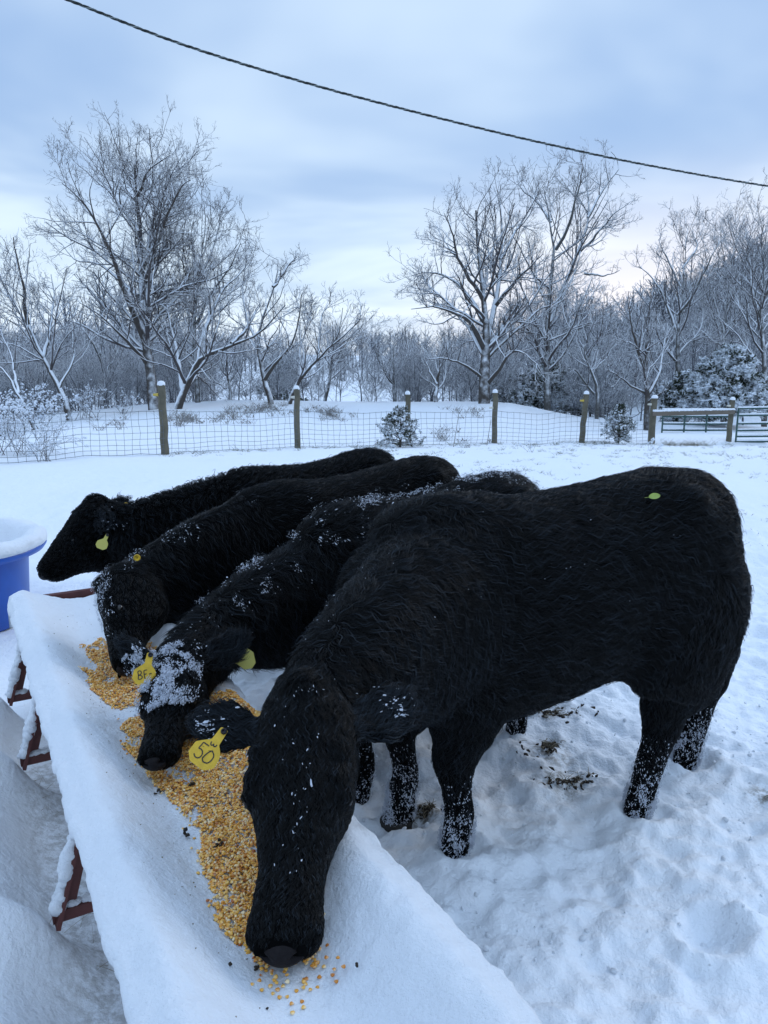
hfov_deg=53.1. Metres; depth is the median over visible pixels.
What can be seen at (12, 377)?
woodland tree
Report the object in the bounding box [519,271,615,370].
woodland tree
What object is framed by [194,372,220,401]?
woodland tree
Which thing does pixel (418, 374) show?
woodland tree
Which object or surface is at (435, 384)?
woodland tree
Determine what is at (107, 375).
woodland tree
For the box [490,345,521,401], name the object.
woodland tree
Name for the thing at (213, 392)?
woodland tree
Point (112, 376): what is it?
woodland tree
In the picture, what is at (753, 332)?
woodland tree
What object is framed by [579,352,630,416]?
woodland tree
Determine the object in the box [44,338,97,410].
woodland tree
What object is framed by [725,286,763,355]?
woodland tree
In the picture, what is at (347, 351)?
bare tree
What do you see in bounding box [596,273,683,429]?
bare tree
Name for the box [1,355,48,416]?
woodland tree
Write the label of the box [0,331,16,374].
woodland tree
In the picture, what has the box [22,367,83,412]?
woodland tree
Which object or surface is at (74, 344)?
woodland tree
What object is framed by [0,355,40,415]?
woodland tree
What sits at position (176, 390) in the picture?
woodland tree
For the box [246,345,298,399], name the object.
woodland tree
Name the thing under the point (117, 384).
woodland tree
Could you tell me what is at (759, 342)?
woodland tree
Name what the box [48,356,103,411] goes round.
woodland tree
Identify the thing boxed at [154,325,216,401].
woodland tree
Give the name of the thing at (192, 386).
woodland tree
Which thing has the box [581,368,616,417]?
woodland tree
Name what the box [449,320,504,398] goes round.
woodland tree
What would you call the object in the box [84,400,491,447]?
dead weeds
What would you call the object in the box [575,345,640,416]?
woodland tree
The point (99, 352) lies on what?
woodland tree
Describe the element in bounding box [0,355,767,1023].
snowy ground
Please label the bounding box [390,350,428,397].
woodland tree
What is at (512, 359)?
woodland tree
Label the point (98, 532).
cow
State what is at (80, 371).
woodland tree
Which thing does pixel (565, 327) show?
woodland tree
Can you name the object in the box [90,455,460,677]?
cow
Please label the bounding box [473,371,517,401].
cedar tree
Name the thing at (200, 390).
woodland tree
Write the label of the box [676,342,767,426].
cedar tree
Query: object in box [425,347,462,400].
woodland tree
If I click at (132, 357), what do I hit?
woodland tree
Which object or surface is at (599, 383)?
woodland tree
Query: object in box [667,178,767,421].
bare tree
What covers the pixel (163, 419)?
wire fence
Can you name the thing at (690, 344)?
woodland tree
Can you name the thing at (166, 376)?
woodland tree
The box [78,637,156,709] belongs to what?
corn pile
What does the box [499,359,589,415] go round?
cedar tree
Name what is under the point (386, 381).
woodland tree
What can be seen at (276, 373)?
woodland tree
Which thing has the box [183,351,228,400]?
woodland tree
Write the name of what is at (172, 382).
woodland tree
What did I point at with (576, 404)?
woodland tree
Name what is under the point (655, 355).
woodland tree
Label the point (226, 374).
bare tree
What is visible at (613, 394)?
woodland tree
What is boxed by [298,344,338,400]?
woodland tree
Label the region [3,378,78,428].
bare shrub
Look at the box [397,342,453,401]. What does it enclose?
woodland tree
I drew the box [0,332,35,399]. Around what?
woodland tree
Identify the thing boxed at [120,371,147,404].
woodland tree
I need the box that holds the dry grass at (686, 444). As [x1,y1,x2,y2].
[663,439,713,445]
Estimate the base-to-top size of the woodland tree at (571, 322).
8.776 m
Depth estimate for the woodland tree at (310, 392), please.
32.49 m
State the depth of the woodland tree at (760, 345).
33.77 m
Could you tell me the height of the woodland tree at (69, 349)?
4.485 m
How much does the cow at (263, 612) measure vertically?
1.324 m
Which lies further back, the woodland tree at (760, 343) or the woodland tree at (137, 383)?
the woodland tree at (760, 343)
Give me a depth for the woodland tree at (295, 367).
29.08 m
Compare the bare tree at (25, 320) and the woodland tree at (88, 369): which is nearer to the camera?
the bare tree at (25, 320)
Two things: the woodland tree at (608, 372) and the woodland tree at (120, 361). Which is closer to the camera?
the woodland tree at (608, 372)
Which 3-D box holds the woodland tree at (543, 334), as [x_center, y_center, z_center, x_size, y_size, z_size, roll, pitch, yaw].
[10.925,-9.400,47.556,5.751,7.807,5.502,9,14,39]
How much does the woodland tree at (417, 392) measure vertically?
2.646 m
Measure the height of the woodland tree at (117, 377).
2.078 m
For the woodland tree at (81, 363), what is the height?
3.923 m
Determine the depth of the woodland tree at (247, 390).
32.01 m
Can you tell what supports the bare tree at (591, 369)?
on the snowy ground at (654, 875)
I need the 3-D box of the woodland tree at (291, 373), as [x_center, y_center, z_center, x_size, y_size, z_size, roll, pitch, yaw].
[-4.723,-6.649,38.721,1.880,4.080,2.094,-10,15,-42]
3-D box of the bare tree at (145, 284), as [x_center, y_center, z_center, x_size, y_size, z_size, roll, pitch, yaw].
[-8.219,-8.540,25.496,6.865,10.530,7.204,-5,12,-22]
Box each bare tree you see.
[0,228,107,420]
[0,306,34,429]
[21,94,244,409]
[79,275,135,408]
[118,235,330,409]
[121,165,267,402]
[197,226,319,404]
[202,337,262,399]
[285,281,391,403]
[299,296,383,400]
[364,314,420,401]
[380,156,605,403]
[404,320,462,401]
[481,136,645,410]
[552,284,640,418]
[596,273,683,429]
[623,196,744,373]
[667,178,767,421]
[695,167,767,426]
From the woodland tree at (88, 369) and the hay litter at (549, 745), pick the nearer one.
the hay litter at (549, 745)
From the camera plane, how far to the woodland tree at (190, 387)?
29.64 m
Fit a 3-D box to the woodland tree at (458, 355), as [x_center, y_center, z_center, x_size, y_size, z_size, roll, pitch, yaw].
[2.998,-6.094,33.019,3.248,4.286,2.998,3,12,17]
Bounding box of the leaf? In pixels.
[646,493,659,498]
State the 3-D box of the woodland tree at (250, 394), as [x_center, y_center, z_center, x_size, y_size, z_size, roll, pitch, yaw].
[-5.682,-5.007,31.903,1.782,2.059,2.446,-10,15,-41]
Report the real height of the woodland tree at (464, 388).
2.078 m
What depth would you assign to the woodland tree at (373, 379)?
33.35 m
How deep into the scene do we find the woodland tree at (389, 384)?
36.24 m
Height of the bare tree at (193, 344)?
8.118 m
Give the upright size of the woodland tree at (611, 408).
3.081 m
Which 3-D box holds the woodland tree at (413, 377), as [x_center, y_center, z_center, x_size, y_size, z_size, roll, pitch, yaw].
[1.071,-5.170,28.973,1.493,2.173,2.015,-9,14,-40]
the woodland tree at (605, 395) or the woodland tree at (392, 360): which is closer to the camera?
the woodland tree at (605, 395)
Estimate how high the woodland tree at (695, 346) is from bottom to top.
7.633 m
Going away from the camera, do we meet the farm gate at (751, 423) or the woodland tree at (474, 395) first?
the farm gate at (751, 423)
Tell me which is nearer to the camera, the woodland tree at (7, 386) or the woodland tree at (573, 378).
the woodland tree at (7, 386)
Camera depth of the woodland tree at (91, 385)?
29.88 m
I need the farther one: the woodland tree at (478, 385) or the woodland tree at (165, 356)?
the woodland tree at (165, 356)
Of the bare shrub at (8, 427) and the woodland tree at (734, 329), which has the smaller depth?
the bare shrub at (8, 427)
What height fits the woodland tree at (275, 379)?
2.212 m
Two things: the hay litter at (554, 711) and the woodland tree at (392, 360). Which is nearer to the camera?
the hay litter at (554, 711)
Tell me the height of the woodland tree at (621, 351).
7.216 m
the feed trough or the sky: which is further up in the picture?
the sky
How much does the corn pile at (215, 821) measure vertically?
0.147 m
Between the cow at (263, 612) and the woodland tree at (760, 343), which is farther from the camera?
the woodland tree at (760, 343)
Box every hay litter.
[411,798,443,828]
[516,738,565,756]
[533,766,597,789]
[538,704,598,723]
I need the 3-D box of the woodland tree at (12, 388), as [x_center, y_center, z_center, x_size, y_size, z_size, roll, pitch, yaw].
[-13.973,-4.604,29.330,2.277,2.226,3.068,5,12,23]
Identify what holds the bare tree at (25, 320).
on the snowy ground at (654, 875)
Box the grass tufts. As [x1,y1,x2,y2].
[160,437,767,545]
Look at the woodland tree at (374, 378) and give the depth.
29.21 m
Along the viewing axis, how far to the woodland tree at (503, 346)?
39.54 m
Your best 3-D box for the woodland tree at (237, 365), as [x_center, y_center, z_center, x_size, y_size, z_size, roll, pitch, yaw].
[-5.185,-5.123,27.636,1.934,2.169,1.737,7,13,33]
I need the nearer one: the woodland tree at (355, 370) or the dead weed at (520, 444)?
the dead weed at (520, 444)
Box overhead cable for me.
[65,0,767,186]
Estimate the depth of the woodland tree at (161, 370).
28.04 m
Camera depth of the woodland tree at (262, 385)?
31.20 m
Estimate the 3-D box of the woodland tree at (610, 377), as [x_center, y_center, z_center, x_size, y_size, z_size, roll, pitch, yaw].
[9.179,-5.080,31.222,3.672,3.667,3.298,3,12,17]
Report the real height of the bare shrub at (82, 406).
1.327 m
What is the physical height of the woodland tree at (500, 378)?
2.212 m
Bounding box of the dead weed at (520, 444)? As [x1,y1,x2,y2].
[515,440,540,452]
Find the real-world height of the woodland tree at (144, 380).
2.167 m
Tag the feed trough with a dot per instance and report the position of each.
(394, 931)
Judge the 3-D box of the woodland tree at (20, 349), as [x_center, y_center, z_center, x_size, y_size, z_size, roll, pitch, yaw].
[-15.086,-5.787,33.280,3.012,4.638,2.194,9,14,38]
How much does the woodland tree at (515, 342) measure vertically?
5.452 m
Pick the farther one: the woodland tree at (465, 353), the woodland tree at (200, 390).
the woodland tree at (465, 353)
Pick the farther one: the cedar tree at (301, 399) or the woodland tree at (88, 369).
the cedar tree at (301, 399)
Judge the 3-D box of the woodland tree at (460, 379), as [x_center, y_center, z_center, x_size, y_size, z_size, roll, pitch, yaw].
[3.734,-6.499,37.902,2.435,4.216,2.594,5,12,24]
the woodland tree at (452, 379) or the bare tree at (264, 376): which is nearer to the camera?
the bare tree at (264, 376)
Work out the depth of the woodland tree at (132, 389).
29.96 m
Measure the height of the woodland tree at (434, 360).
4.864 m
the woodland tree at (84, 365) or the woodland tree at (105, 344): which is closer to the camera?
the woodland tree at (84, 365)
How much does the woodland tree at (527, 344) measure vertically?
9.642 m
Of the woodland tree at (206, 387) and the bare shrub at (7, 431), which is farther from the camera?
the woodland tree at (206, 387)
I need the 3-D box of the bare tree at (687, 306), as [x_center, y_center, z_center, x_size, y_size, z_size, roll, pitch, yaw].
[12.025,-7.902,31.289,4.474,9.321,4.444,0,11,0]
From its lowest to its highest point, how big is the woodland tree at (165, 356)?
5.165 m
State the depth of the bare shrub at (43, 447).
12.49 m
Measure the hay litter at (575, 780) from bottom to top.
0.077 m
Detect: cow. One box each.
[36,446,394,581]
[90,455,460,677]
[111,467,543,804]
[181,465,754,967]
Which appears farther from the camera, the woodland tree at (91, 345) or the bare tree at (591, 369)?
the woodland tree at (91, 345)
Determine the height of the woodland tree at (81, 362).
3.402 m
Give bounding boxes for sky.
[0,0,767,356]
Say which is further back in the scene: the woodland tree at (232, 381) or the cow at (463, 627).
the woodland tree at (232, 381)
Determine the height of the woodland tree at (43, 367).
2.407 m
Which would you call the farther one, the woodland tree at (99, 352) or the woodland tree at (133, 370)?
the woodland tree at (99, 352)
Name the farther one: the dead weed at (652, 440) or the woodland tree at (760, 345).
the woodland tree at (760, 345)
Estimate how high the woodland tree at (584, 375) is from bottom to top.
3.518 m
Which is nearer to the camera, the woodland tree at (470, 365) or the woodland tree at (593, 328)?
the woodland tree at (470, 365)
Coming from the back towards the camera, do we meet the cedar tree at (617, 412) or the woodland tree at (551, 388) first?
the woodland tree at (551, 388)
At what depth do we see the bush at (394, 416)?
17.00 m
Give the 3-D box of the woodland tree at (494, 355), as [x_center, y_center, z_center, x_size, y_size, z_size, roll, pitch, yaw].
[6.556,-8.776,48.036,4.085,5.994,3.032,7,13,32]
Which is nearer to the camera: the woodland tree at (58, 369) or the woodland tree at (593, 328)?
the woodland tree at (58, 369)
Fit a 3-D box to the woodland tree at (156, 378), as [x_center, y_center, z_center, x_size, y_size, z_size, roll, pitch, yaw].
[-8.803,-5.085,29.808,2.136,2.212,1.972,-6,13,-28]
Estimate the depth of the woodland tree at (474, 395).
30.74 m
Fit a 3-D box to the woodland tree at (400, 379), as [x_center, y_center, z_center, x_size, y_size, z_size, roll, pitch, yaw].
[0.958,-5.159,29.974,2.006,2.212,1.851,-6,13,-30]
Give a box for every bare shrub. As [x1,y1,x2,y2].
[0,383,61,435]
[0,394,88,455]
[0,404,23,452]
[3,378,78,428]
[26,424,65,462]
[51,375,111,419]
[102,387,141,413]
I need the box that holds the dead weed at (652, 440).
[647,438,663,450]
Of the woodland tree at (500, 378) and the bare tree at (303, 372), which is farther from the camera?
the woodland tree at (500, 378)
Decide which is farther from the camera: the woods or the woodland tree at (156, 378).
the woods
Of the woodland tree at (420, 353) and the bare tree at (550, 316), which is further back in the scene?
the woodland tree at (420, 353)
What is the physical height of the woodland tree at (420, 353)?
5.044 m
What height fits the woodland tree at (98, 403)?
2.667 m
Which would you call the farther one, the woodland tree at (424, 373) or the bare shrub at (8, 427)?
the woodland tree at (424, 373)
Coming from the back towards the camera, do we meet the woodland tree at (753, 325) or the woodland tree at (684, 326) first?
the woodland tree at (684, 326)
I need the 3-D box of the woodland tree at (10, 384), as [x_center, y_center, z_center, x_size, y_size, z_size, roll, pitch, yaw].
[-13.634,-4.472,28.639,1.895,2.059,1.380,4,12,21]
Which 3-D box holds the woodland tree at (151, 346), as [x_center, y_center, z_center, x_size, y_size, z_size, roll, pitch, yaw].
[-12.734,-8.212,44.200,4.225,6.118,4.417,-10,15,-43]
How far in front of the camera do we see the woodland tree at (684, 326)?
56.41 m
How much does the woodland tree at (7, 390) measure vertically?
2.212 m
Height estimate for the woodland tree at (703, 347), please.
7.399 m
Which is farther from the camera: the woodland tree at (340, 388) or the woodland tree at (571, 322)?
the woodland tree at (571, 322)
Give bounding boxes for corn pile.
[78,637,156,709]
[117,689,328,983]
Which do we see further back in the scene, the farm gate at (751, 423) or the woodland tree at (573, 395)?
the woodland tree at (573, 395)
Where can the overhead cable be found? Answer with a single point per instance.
(316, 85)
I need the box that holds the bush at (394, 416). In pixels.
[372,405,426,447]
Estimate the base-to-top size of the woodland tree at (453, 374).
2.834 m
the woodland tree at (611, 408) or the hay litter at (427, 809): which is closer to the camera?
the hay litter at (427, 809)
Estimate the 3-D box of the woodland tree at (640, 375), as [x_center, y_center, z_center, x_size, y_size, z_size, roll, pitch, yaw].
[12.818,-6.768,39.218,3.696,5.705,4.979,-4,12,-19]
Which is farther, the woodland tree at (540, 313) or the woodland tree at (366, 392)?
the woodland tree at (540, 313)
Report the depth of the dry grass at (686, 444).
19.49 m
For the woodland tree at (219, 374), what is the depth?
44.06 m
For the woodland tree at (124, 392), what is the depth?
32.06 m
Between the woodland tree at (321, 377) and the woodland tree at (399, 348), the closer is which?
the woodland tree at (321, 377)
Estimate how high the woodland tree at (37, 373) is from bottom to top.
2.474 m
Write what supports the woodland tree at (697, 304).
on the snowy ground at (654, 875)
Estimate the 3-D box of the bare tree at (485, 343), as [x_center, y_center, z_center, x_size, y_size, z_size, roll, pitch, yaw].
[3.944,-7.932,26.276,8.284,9.022,6.789,0,11,0]
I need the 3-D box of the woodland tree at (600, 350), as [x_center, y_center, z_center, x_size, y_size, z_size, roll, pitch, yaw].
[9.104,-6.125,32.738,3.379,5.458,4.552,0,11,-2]
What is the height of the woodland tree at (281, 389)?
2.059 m
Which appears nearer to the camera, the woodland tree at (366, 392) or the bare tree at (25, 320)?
the bare tree at (25, 320)
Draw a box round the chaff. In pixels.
[54,609,282,1017]
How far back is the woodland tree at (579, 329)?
42.98 m
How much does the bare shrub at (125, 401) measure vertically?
0.869 m
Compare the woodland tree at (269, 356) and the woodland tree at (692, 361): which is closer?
the woodland tree at (269, 356)
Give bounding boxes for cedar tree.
[256,361,308,400]
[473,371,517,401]
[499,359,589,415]
[600,403,638,443]
[652,367,719,421]
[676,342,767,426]
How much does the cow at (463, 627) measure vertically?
1.410 m
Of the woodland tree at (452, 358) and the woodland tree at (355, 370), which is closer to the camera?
the woodland tree at (355, 370)
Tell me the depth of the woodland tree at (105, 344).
35.56 m
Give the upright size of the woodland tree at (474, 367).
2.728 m
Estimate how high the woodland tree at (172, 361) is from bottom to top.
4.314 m
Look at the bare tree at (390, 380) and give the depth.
29.80 m
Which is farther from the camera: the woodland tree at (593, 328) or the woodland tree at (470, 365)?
the woodland tree at (593, 328)
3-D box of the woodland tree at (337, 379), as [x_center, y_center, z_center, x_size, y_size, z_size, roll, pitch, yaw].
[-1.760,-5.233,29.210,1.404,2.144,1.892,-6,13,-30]
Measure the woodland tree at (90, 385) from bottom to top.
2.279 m
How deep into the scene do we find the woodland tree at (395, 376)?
29.08 m
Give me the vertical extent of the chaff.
0.119 m
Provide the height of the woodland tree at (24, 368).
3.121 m
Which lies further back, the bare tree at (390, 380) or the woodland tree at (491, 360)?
the woodland tree at (491, 360)
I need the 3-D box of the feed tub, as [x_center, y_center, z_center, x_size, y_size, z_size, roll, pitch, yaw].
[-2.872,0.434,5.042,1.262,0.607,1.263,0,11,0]
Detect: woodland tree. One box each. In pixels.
[0,328,49,403]
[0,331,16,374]
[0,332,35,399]
[0,350,55,414]
[0,351,38,419]
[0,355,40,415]
[0,355,51,412]
[0,364,27,418]
[0,364,29,416]
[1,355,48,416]
[1,364,41,415]
[4,341,62,414]
[5,347,52,413]
[8,349,87,413]
[21,340,101,412]
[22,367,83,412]
[29,316,116,403]
[38,357,88,411]
[42,341,102,405]
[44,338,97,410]
[45,314,103,380]
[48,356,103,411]
[49,351,104,408]
[51,363,122,409]
[55,337,104,411]
[59,342,114,408]
[59,346,109,404]
[62,349,106,401]
[66,319,118,408]
[69,353,131,408]
[74,355,114,409]
[77,316,133,408]
[83,349,137,407]
[88,318,135,407]
[91,326,157,406]
[92,364,125,408]
[95,353,136,406]
[99,326,158,407]
[99,342,136,406]
[106,330,157,406]
[109,380,138,405]
[112,366,166,403]
[113,356,146,404]
[120,351,171,402]
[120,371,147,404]
[122,317,183,401]
[124,357,177,403]
[126,354,169,398]
[130,348,190,402]
[136,321,207,402]
[136,351,176,388]
[143,330,192,402]
[144,343,205,402]
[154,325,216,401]
[155,324,217,399]
[165,370,203,402]
[166,345,230,401]
[167,362,214,401]
[169,374,218,401]
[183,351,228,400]
[191,346,244,400]
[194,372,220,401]
[200,373,225,400]
[213,362,243,399]
[213,372,239,399]
[217,344,262,399]
[224,371,260,399]
[234,367,271,399]
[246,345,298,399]
[248,351,297,400]
[251,363,297,399]
[259,341,294,392]
[260,369,298,399]
[276,339,308,398]
[280,351,326,400]
[289,361,326,400]
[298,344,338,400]
[300,371,331,400]
[314,357,367,401]
[321,350,361,396]
[323,344,386,400]
[346,349,394,401]
[346,360,389,401]
[353,357,406,399]
[357,354,388,401]
[372,334,430,401]
[377,336,424,401]
[381,326,422,393]
[381,349,424,401]
[383,338,453,401]
[389,352,432,401]
[389,359,423,401]
[390,346,428,401]
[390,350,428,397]
[395,357,459,401]
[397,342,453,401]
[397,356,435,401]
[398,338,434,398]
[412,350,439,401]
[415,332,451,401]
[417,324,479,400]
[421,351,451,401]
[424,342,475,401]
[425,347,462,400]
[427,330,468,399]
[428,322,491,400]
[432,362,456,400]
[438,337,479,400]
[445,367,503,401]
[446,344,500,400]
[446,358,477,400]
[447,319,494,400]
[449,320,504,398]
[463,368,506,398]
[467,322,524,375]
[467,335,502,375]
[468,300,534,371]
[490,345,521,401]
[490,354,531,402]
[492,307,541,374]
[497,352,543,403]
[505,268,581,377]
[509,265,627,414]
[509,290,553,373]
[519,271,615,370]
[520,298,604,364]
[524,285,573,357]
[534,288,619,367]
[535,371,569,410]
[537,285,620,385]
[540,359,608,415]
[550,288,630,416]
[553,287,627,369]
[553,344,614,414]
[555,362,615,415]
[556,302,649,416]
[558,367,589,414]
[564,341,656,417]
[566,342,633,417]
[569,354,633,414]
[574,351,641,415]
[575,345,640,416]
[577,368,631,415]
[579,289,642,361]
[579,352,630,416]
[580,293,666,411]
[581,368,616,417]
[605,315,638,418]
[611,323,688,418]
[620,316,697,420]
[623,309,710,399]
[624,318,672,403]
[624,329,671,396]
[650,280,721,378]
[651,295,721,379]
[654,299,727,421]
[658,300,740,421]
[660,282,765,417]
[665,289,735,421]
[674,276,767,421]
[703,249,767,379]
[724,283,767,350]
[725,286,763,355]
[728,258,767,371]
[746,286,767,416]
[747,313,767,364]
[749,272,767,370]
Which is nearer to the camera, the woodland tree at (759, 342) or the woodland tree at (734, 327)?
the woodland tree at (734, 327)
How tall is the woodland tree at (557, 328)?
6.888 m
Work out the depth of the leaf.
2.64 m
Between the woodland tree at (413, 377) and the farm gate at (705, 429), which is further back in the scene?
the woodland tree at (413, 377)
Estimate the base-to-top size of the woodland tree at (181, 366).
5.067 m
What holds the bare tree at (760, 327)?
on the snowy ground at (654, 875)
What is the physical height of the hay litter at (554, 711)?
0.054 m
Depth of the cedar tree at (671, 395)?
29.69 m
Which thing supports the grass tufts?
on the snowy ground at (654, 875)
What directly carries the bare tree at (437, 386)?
on the snowy ground at (654, 875)
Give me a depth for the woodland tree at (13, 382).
28.22 m
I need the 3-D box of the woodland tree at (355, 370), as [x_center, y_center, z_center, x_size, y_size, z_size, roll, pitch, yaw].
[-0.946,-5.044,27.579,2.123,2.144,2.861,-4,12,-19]
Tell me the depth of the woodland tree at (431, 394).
32.06 m
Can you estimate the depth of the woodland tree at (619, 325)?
48.71 m
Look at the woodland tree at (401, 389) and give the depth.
31.65 m
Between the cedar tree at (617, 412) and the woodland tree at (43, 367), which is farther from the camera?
the woodland tree at (43, 367)
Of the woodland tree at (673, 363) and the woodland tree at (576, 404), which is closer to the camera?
the woodland tree at (576, 404)
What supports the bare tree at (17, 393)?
on the snowy ground at (654, 875)
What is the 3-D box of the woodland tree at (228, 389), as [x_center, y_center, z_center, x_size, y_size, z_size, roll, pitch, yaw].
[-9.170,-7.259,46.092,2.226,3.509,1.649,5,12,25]
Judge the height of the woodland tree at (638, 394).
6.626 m
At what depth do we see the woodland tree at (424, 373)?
29.36 m
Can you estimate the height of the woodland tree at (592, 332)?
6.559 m
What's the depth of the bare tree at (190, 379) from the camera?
23.71 m
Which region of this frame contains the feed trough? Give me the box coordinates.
[5,588,541,1023]
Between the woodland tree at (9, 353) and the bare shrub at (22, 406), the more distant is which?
the woodland tree at (9, 353)
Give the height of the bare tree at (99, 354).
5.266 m
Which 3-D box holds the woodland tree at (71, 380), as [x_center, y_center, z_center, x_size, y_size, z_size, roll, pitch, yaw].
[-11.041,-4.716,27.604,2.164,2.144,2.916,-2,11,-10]
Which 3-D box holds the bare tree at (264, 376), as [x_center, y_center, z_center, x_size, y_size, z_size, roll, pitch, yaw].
[-3.848,-6.277,25.043,4.754,5.874,3.114,7,13,33]
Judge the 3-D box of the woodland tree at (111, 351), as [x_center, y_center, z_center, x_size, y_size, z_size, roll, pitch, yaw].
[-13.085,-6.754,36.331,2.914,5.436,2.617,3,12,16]
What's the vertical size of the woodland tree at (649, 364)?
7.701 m
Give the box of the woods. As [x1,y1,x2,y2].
[0,226,767,413]
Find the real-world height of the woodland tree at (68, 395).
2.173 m
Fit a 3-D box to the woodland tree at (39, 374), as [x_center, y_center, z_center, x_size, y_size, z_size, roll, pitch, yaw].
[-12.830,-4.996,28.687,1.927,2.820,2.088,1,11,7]
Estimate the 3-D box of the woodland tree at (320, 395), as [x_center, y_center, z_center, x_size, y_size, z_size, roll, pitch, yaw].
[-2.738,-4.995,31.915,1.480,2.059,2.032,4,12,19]
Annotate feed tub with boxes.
[0,517,46,631]
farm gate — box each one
[661,408,727,433]
[735,406,767,442]
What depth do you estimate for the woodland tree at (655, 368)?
52.04 m
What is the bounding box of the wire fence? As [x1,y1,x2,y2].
[0,381,735,462]

